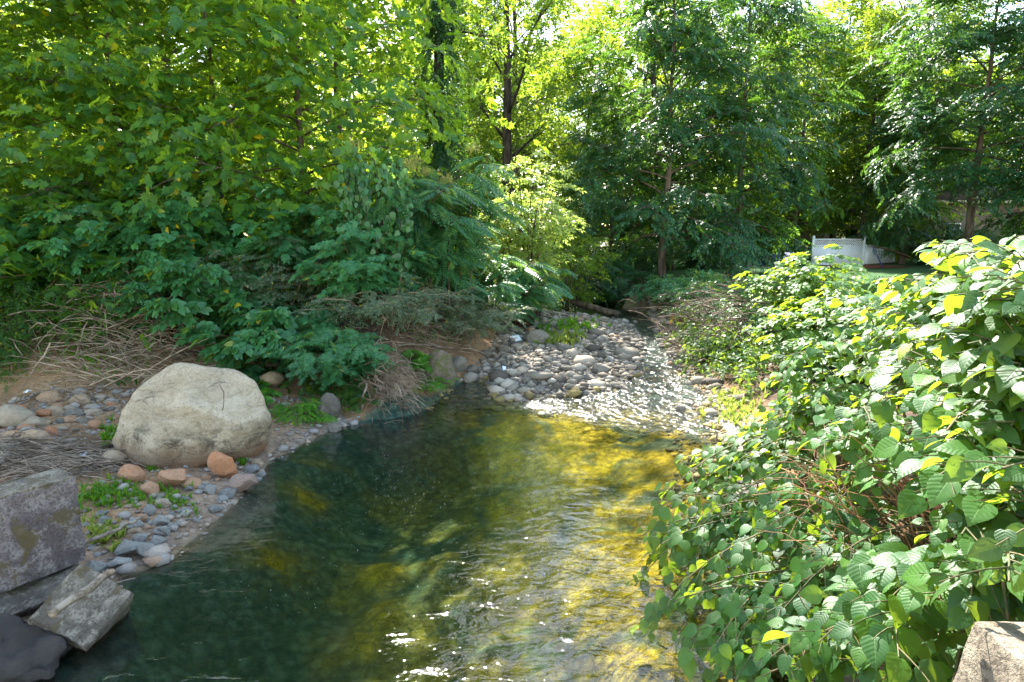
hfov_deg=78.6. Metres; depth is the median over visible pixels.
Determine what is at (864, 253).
vinyl fence
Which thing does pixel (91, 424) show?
stone
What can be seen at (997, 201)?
dark maple
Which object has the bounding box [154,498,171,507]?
stone
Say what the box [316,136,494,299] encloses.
frond tree
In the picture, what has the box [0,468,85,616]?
rock
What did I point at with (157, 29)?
tall tree
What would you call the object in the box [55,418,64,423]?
stone
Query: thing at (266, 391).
green vine
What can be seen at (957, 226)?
window
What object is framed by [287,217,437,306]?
cut leaf shrub
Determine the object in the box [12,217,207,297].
thicket shrub
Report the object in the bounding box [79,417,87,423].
stone
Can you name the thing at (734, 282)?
bank shrub
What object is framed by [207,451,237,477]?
stone
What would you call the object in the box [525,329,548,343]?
rock
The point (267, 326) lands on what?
thicket shrub
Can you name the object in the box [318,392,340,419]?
slab rock
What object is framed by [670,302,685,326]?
dead leaf spray
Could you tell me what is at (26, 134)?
tall tree
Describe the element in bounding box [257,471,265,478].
stone
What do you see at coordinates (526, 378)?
cobble
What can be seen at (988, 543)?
knotweed clump
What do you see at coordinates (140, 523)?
stone
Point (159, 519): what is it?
stone
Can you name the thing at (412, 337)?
dry brush
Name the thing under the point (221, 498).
stone
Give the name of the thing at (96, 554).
stone
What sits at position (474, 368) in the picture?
rock
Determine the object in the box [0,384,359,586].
gravel shore
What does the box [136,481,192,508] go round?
grass patch
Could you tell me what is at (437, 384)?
weed clump
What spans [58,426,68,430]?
stone
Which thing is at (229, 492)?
stone
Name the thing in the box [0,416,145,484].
twig heap
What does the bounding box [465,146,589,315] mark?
sunlit sapling
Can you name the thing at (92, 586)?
driftwood
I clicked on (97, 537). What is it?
stick
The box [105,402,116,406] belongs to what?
stone
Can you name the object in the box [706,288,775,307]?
bank shrub
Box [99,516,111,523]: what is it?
stone
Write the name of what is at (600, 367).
rock
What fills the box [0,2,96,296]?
broadleaf tree
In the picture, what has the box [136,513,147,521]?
stone
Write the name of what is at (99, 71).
broadleaf tree
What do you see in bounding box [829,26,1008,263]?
dark maple
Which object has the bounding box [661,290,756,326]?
bank shrub
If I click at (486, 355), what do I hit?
cobble
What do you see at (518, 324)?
root ball
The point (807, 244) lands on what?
hedge bush
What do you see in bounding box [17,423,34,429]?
stone
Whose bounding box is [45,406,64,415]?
stone
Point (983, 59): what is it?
tall tree
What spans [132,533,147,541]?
stone
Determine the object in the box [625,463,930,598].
knotweed clump
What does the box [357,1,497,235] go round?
tall tree
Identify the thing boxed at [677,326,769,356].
bank shrub
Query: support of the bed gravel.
on the ground
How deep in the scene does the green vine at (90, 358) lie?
13.58 m
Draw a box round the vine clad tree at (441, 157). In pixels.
[371,0,535,262]
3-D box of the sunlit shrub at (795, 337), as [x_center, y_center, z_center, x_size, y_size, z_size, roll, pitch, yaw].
[6.806,-0.233,12.984,3.425,2.282,3.231,-9,13,-40]
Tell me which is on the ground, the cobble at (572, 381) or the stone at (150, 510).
the stone at (150, 510)
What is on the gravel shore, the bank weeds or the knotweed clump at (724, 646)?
the bank weeds
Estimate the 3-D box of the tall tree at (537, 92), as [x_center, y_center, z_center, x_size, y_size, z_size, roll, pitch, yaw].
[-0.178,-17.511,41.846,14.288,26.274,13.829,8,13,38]
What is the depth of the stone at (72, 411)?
11.01 m
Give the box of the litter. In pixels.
[510,335,521,340]
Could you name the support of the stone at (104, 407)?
on the ground
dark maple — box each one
[550,0,808,279]
[550,112,671,279]
[619,0,868,277]
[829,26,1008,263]
[846,0,1023,259]
[946,0,1023,243]
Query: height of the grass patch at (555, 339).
0.453 m
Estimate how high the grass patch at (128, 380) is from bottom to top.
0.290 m
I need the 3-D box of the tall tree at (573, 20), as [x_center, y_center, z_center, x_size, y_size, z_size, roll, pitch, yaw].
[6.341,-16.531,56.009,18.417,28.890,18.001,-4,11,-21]
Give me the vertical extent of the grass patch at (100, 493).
0.289 m
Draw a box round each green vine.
[0,266,170,392]
[31,289,176,378]
[203,358,286,413]
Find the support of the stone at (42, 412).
on the ground
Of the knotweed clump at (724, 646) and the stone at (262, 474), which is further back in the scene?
the stone at (262, 474)
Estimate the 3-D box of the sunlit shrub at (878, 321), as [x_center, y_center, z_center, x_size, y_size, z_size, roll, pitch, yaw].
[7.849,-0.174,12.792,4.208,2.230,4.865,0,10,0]
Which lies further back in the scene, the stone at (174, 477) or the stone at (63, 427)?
the stone at (63, 427)
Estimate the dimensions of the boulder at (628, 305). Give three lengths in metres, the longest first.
1.090 x 0.975 x 0.906 m
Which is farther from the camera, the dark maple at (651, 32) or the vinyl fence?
the vinyl fence
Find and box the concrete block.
[27,564,133,654]
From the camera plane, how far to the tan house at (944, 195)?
51.77 m
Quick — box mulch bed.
[818,265,909,267]
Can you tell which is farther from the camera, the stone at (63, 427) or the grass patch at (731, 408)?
the grass patch at (731, 408)
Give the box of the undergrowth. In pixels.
[0,253,964,398]
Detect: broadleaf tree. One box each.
[0,0,201,320]
[0,0,282,351]
[0,0,423,342]
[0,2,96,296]
[36,0,548,308]
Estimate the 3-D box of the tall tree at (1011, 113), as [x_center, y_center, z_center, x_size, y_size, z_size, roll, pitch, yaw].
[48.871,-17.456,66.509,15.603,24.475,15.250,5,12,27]
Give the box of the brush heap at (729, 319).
[621,271,807,376]
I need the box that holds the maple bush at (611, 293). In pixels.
[562,247,668,307]
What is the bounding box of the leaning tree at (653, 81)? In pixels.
[605,0,687,270]
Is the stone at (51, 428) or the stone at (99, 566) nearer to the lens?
the stone at (99, 566)
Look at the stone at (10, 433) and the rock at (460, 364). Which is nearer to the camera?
the stone at (10, 433)
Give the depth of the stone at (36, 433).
9.60 m
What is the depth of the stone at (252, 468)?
9.24 m
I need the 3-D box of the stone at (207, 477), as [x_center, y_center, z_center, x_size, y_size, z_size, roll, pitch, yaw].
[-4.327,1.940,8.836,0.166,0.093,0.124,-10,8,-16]
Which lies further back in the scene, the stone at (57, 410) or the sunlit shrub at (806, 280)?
the sunlit shrub at (806, 280)
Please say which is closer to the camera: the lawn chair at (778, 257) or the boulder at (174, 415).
the boulder at (174, 415)
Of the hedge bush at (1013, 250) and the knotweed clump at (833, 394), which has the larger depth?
the hedge bush at (1013, 250)
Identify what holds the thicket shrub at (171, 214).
on the ground
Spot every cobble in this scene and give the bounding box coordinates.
[480,350,491,357]
[521,376,531,381]
[526,327,534,331]
[566,378,576,383]
[584,374,593,379]
[611,371,619,376]
[637,404,646,410]
[675,404,685,411]
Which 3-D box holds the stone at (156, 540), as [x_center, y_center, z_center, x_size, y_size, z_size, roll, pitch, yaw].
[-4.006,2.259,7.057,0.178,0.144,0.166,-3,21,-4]
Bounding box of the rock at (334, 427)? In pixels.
[328,422,341,432]
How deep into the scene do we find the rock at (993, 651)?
2.35 m
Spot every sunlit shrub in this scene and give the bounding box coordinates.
[728,244,873,339]
[741,274,918,380]
[779,287,934,387]
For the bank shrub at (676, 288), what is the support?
on the ground
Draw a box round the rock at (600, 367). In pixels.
[592,363,610,373]
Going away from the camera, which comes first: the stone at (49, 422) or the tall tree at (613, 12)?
the stone at (49, 422)
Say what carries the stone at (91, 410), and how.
on the ground
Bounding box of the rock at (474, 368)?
[466,364,480,373]
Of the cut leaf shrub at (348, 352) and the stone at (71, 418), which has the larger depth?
the cut leaf shrub at (348, 352)
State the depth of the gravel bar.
15.88 m
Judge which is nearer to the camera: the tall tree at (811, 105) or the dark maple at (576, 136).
the dark maple at (576, 136)
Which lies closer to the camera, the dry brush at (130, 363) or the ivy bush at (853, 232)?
the dry brush at (130, 363)
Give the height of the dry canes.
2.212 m
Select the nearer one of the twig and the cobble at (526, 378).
the twig
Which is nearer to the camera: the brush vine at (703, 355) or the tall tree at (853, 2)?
the brush vine at (703, 355)
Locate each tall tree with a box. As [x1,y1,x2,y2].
[0,0,95,198]
[0,0,130,180]
[0,0,192,184]
[11,1,306,208]
[139,0,380,208]
[183,0,472,252]
[197,35,316,237]
[270,2,427,203]
[344,63,408,160]
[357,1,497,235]
[363,0,532,216]
[429,0,620,257]
[446,15,563,255]
[471,87,502,254]
[496,29,602,255]
[518,0,675,251]
[527,1,646,261]
[548,0,727,245]
[585,77,662,249]
[594,0,791,257]
[678,11,845,244]
[693,47,793,189]
[741,0,876,240]
[747,33,847,241]
[754,0,916,243]
[777,0,1020,248]
[803,0,959,263]
[813,37,901,245]
[921,6,1023,228]
[953,49,1023,228]
[953,64,1022,169]
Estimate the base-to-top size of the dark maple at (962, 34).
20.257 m
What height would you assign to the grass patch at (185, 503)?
0.209 m
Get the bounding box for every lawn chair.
[753,254,767,272]
[763,253,780,271]
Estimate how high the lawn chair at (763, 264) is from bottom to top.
1.109 m
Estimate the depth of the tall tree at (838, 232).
55.14 m
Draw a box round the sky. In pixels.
[2,0,1023,223]
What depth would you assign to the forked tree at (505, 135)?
32.81 m
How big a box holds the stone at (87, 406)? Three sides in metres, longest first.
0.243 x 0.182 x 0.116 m
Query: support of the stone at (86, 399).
on the ground
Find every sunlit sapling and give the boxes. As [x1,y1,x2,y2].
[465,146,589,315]
[531,226,621,313]
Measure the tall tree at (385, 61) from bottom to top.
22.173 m
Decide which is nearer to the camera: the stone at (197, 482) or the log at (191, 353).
the stone at (197, 482)
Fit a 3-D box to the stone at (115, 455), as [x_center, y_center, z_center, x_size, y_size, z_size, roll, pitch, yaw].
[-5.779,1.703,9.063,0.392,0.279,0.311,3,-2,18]
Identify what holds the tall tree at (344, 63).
on the ground
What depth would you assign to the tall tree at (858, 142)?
44.07 m
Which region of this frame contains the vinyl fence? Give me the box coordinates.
[811,236,894,264]
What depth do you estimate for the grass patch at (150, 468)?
8.92 m
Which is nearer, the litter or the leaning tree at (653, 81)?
the litter
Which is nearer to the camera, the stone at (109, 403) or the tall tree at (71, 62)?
the stone at (109, 403)
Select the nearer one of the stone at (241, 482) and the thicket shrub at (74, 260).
the stone at (241, 482)
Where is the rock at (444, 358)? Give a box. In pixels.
[423,349,456,388]
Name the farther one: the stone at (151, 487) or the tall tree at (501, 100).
the tall tree at (501, 100)
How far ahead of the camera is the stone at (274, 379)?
13.05 m
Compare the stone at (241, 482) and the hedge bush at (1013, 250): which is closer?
the stone at (241, 482)
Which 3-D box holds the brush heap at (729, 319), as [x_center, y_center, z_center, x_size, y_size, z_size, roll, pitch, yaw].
[5.871,-0.789,18.335,5.224,2.493,9.024,3,11,17]
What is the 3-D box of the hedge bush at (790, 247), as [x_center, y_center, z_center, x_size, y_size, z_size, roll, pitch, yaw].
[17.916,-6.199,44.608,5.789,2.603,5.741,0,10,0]
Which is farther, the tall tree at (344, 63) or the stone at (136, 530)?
the tall tree at (344, 63)
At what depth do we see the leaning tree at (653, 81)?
37.89 m
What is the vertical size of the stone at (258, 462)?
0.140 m
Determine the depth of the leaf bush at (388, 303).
13.49 m
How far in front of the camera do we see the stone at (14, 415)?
10.34 m
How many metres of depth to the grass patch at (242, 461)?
9.44 m
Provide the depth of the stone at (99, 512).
7.50 m
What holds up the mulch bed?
on the ground
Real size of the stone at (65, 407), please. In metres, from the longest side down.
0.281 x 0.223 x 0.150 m
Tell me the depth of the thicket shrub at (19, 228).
14.33 m
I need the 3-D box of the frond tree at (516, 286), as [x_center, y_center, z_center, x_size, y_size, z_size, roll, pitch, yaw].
[-0.120,-1.530,19.289,4.608,2.916,4.453,7,12,32]
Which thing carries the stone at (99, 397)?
on the ground
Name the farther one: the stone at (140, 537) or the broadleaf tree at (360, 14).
the broadleaf tree at (360, 14)
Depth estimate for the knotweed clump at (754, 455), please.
7.58 m
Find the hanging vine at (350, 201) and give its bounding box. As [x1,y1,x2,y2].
[333,146,413,309]
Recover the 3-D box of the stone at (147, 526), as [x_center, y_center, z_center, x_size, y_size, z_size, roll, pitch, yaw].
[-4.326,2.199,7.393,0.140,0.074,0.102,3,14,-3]
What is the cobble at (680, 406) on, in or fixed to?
in the water
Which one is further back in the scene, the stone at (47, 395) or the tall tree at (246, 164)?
the tall tree at (246, 164)
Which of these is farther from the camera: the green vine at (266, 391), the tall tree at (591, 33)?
the tall tree at (591, 33)
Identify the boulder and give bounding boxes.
[112,362,271,468]
[622,295,648,315]
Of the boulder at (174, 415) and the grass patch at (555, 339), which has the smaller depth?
the boulder at (174, 415)
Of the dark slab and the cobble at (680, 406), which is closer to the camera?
the dark slab
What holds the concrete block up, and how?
in the water
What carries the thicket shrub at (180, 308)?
on the ground
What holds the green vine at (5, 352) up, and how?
on the ground
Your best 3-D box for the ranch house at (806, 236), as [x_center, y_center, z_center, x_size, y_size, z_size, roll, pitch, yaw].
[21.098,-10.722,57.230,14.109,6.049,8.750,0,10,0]
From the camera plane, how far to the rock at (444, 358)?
13.85 m
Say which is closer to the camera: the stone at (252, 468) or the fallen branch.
the stone at (252, 468)
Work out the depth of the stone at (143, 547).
6.83 m
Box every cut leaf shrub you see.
[247,327,402,390]
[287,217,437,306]
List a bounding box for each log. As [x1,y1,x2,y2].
[169,350,200,360]
[209,361,279,368]
[561,297,619,315]
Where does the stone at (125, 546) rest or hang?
on the ground
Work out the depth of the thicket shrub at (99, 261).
14.01 m
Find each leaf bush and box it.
[185,231,337,311]
[286,274,482,335]
[406,294,537,343]
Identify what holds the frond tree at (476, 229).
on the ground
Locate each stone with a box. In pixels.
[0,404,35,427]
[0,430,21,439]
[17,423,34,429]
[18,429,51,444]
[19,415,46,427]
[35,409,51,416]
[36,391,62,402]
[44,426,58,435]
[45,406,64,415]
[45,419,52,425]
[51,403,63,406]
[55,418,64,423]
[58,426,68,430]
[63,405,75,410]
[63,415,76,422]
[64,408,85,416]
[68,394,90,405]
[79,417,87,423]
[83,403,96,408]
[84,408,104,415]
[86,560,107,572]
[87,420,105,429]
[89,546,101,551]
[93,552,101,556]
[94,394,107,399]
[95,510,109,515]
[99,404,108,410]
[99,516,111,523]
[101,449,126,465]
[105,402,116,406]
[107,556,132,567]
[114,539,143,555]
[117,464,145,482]
[126,517,144,529]
[127,527,144,533]
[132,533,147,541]
[135,542,154,557]
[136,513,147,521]
[139,481,159,494]
[142,504,156,515]
[142,524,151,529]
[150,535,167,544]
[152,514,169,525]
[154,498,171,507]
[156,527,169,535]
[158,469,185,485]
[181,476,201,488]
[185,485,193,490]
[190,518,200,522]
[201,474,211,479]
[204,484,216,494]
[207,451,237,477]
[208,505,223,512]
[216,495,228,501]
[218,487,236,497]
[228,474,257,492]
[244,464,259,473]
[251,459,262,465]
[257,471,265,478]
[260,371,284,387]
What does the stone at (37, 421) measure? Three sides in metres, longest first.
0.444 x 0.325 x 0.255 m
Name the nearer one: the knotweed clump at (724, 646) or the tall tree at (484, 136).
the knotweed clump at (724, 646)
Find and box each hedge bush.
[594,240,677,275]
[671,240,729,269]
[738,236,795,263]
[767,234,827,260]
[897,231,996,264]
[946,227,1023,244]
[990,239,1023,253]
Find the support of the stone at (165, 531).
on the gravel shore
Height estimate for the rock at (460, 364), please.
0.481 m
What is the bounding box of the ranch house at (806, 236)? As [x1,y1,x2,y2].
[670,190,829,256]
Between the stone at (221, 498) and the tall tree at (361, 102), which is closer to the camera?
the stone at (221, 498)
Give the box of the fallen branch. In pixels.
[397,336,499,355]
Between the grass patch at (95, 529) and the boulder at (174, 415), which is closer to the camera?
the grass patch at (95, 529)
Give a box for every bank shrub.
[624,274,701,310]
[642,268,735,304]
[654,276,773,304]
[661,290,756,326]
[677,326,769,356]
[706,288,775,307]
[706,296,801,335]
[708,275,752,297]
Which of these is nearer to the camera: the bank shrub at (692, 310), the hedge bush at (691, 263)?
the bank shrub at (692, 310)
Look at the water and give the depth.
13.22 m
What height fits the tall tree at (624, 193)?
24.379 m
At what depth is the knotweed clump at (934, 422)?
3.34 m
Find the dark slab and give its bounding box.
[0,614,73,681]
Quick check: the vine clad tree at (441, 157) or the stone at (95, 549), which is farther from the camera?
the vine clad tree at (441, 157)
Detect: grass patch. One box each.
[76,472,192,511]
[80,507,126,552]
[89,373,140,385]
[97,412,117,450]
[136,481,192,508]
[147,465,160,470]
[169,492,200,517]
[237,455,248,465]
[525,323,590,348]
[536,314,612,334]
[698,377,770,428]
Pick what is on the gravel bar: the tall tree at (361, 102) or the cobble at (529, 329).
the cobble at (529, 329)
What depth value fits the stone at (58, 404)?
11.46 m
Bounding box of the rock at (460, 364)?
[452,356,466,372]
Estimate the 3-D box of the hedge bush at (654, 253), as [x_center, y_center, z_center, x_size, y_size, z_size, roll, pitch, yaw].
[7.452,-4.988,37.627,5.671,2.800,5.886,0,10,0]
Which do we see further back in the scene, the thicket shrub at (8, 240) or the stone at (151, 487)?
the thicket shrub at (8, 240)
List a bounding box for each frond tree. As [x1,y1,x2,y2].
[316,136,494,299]
[371,141,530,311]
[428,244,576,328]
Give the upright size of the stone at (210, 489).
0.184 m
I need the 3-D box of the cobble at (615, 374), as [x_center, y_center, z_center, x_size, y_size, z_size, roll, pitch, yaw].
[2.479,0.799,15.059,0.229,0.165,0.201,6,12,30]
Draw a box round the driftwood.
[48,569,115,617]
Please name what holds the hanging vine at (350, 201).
hanging from the frond tree at (420, 226)
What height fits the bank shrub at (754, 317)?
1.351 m
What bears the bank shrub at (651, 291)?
on the ground
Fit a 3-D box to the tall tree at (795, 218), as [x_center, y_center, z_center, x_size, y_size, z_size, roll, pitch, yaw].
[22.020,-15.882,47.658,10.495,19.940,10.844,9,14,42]
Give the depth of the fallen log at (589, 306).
24.91 m
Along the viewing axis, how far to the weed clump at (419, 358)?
13.51 m
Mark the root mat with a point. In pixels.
(411, 378)
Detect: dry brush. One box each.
[0,264,268,423]
[336,290,528,386]
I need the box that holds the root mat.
[336,337,446,423]
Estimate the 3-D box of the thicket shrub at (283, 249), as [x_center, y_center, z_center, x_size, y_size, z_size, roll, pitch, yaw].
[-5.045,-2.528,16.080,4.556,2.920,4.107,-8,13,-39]
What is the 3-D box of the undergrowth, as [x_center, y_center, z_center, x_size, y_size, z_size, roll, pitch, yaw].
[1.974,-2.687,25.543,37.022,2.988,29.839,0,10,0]
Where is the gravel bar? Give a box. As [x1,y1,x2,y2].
[438,304,751,416]
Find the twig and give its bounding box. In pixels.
[217,380,223,410]
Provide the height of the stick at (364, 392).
0.520 m
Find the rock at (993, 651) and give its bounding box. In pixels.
[953,621,1023,681]
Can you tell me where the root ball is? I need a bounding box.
[503,302,538,327]
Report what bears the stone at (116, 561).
on the gravel shore
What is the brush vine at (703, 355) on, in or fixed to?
on the ground
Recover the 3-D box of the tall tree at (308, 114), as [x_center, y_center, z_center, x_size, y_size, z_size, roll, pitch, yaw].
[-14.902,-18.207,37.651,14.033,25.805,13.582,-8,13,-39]
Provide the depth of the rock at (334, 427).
11.20 m
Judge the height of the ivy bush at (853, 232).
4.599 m
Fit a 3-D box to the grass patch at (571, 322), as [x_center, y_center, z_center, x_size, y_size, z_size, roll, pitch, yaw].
[1.947,-0.621,20.596,2.828,0.508,4.058,0,10,0]
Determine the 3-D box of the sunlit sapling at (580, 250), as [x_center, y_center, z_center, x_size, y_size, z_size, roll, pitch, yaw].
[1.998,-2.802,25.435,4.275,3.861,4.115,6,12,30]
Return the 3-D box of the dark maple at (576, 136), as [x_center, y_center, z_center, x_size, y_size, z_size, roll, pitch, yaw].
[5.129,-7.230,33.183,6.803,9.397,7.418,3,11,14]
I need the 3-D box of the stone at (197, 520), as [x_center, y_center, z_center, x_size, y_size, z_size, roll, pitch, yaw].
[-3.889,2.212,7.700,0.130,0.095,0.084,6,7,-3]
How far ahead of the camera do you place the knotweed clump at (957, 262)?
4.28 m
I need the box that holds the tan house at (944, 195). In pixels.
[872,178,1023,258]
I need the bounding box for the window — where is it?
[944,223,960,235]
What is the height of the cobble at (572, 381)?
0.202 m
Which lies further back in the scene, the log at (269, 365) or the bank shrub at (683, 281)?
the bank shrub at (683, 281)
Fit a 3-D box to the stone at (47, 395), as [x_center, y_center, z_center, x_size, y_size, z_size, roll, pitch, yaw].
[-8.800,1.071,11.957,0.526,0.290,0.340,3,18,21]
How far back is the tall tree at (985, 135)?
54.02 m
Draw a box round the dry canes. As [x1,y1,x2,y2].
[751,429,949,570]
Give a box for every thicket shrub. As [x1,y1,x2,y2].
[0,176,110,298]
[0,225,51,307]
[0,234,135,305]
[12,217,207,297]
[21,152,271,292]
[106,241,287,334]
[173,299,339,374]
[222,183,378,290]
[231,364,287,389]
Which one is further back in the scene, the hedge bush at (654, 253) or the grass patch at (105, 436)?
the hedge bush at (654, 253)
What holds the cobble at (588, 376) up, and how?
on the gravel bar
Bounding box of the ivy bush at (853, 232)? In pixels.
[839,209,900,244]
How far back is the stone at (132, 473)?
8.42 m
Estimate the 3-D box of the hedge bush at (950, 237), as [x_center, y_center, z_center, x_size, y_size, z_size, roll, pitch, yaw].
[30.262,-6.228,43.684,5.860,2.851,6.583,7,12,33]
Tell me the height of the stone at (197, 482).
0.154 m
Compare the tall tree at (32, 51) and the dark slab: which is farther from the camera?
the tall tree at (32, 51)
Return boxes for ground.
[0,233,1011,681]
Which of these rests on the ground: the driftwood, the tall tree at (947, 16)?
the tall tree at (947, 16)
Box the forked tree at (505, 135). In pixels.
[445,0,569,255]
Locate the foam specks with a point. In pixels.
(470, 516)
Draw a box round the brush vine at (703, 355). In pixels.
[645,273,761,376]
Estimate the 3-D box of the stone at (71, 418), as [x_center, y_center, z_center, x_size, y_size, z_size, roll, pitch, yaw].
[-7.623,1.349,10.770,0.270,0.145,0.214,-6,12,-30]
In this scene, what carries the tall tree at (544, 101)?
on the ground
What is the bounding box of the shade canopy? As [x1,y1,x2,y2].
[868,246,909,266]
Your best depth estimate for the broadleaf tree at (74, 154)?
14.51 m
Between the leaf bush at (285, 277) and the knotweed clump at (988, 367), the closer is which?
the knotweed clump at (988, 367)
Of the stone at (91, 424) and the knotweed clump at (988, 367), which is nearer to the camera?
the knotweed clump at (988, 367)
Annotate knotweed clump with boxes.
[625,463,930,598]
[630,511,957,681]
[651,410,844,523]
[723,541,1021,681]
[742,294,905,457]
[754,405,944,595]
[838,274,972,427]
[852,365,1023,520]
[876,234,1023,544]
[910,438,1023,621]
[913,235,1023,681]
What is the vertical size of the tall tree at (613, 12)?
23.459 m
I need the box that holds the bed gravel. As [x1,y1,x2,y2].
[403,364,729,508]
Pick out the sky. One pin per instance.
(814, 1)
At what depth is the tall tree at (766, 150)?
51.03 m
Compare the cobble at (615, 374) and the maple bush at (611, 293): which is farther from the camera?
the maple bush at (611, 293)
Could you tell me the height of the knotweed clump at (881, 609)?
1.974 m
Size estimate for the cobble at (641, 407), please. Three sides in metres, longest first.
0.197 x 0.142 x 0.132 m
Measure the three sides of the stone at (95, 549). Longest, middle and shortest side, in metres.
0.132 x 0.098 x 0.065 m
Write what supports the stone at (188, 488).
on the ground
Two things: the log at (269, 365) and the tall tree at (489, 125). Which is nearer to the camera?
the log at (269, 365)
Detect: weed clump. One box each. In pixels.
[268,398,340,425]
[401,349,432,373]
[410,374,459,392]
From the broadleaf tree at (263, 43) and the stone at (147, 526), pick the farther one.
the broadleaf tree at (263, 43)
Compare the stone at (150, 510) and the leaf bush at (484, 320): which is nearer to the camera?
the stone at (150, 510)
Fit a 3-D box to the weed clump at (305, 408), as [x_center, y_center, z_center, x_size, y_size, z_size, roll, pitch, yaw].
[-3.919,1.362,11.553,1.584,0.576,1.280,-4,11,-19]
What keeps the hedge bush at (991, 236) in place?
on the ground
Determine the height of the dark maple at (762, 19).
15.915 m
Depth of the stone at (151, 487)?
8.15 m
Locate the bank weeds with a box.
[279,373,381,413]
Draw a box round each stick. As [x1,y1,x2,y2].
[86,515,145,543]
[361,383,367,409]
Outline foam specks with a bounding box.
[245,448,653,613]
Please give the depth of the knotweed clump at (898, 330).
5.91 m
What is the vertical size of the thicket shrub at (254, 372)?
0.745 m
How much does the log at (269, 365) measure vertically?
0.402 m
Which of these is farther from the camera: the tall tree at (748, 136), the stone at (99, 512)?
the tall tree at (748, 136)
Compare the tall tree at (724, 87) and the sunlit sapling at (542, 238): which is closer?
the sunlit sapling at (542, 238)
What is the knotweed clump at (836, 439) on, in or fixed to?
on the ground
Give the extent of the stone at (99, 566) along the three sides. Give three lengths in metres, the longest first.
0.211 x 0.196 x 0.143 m

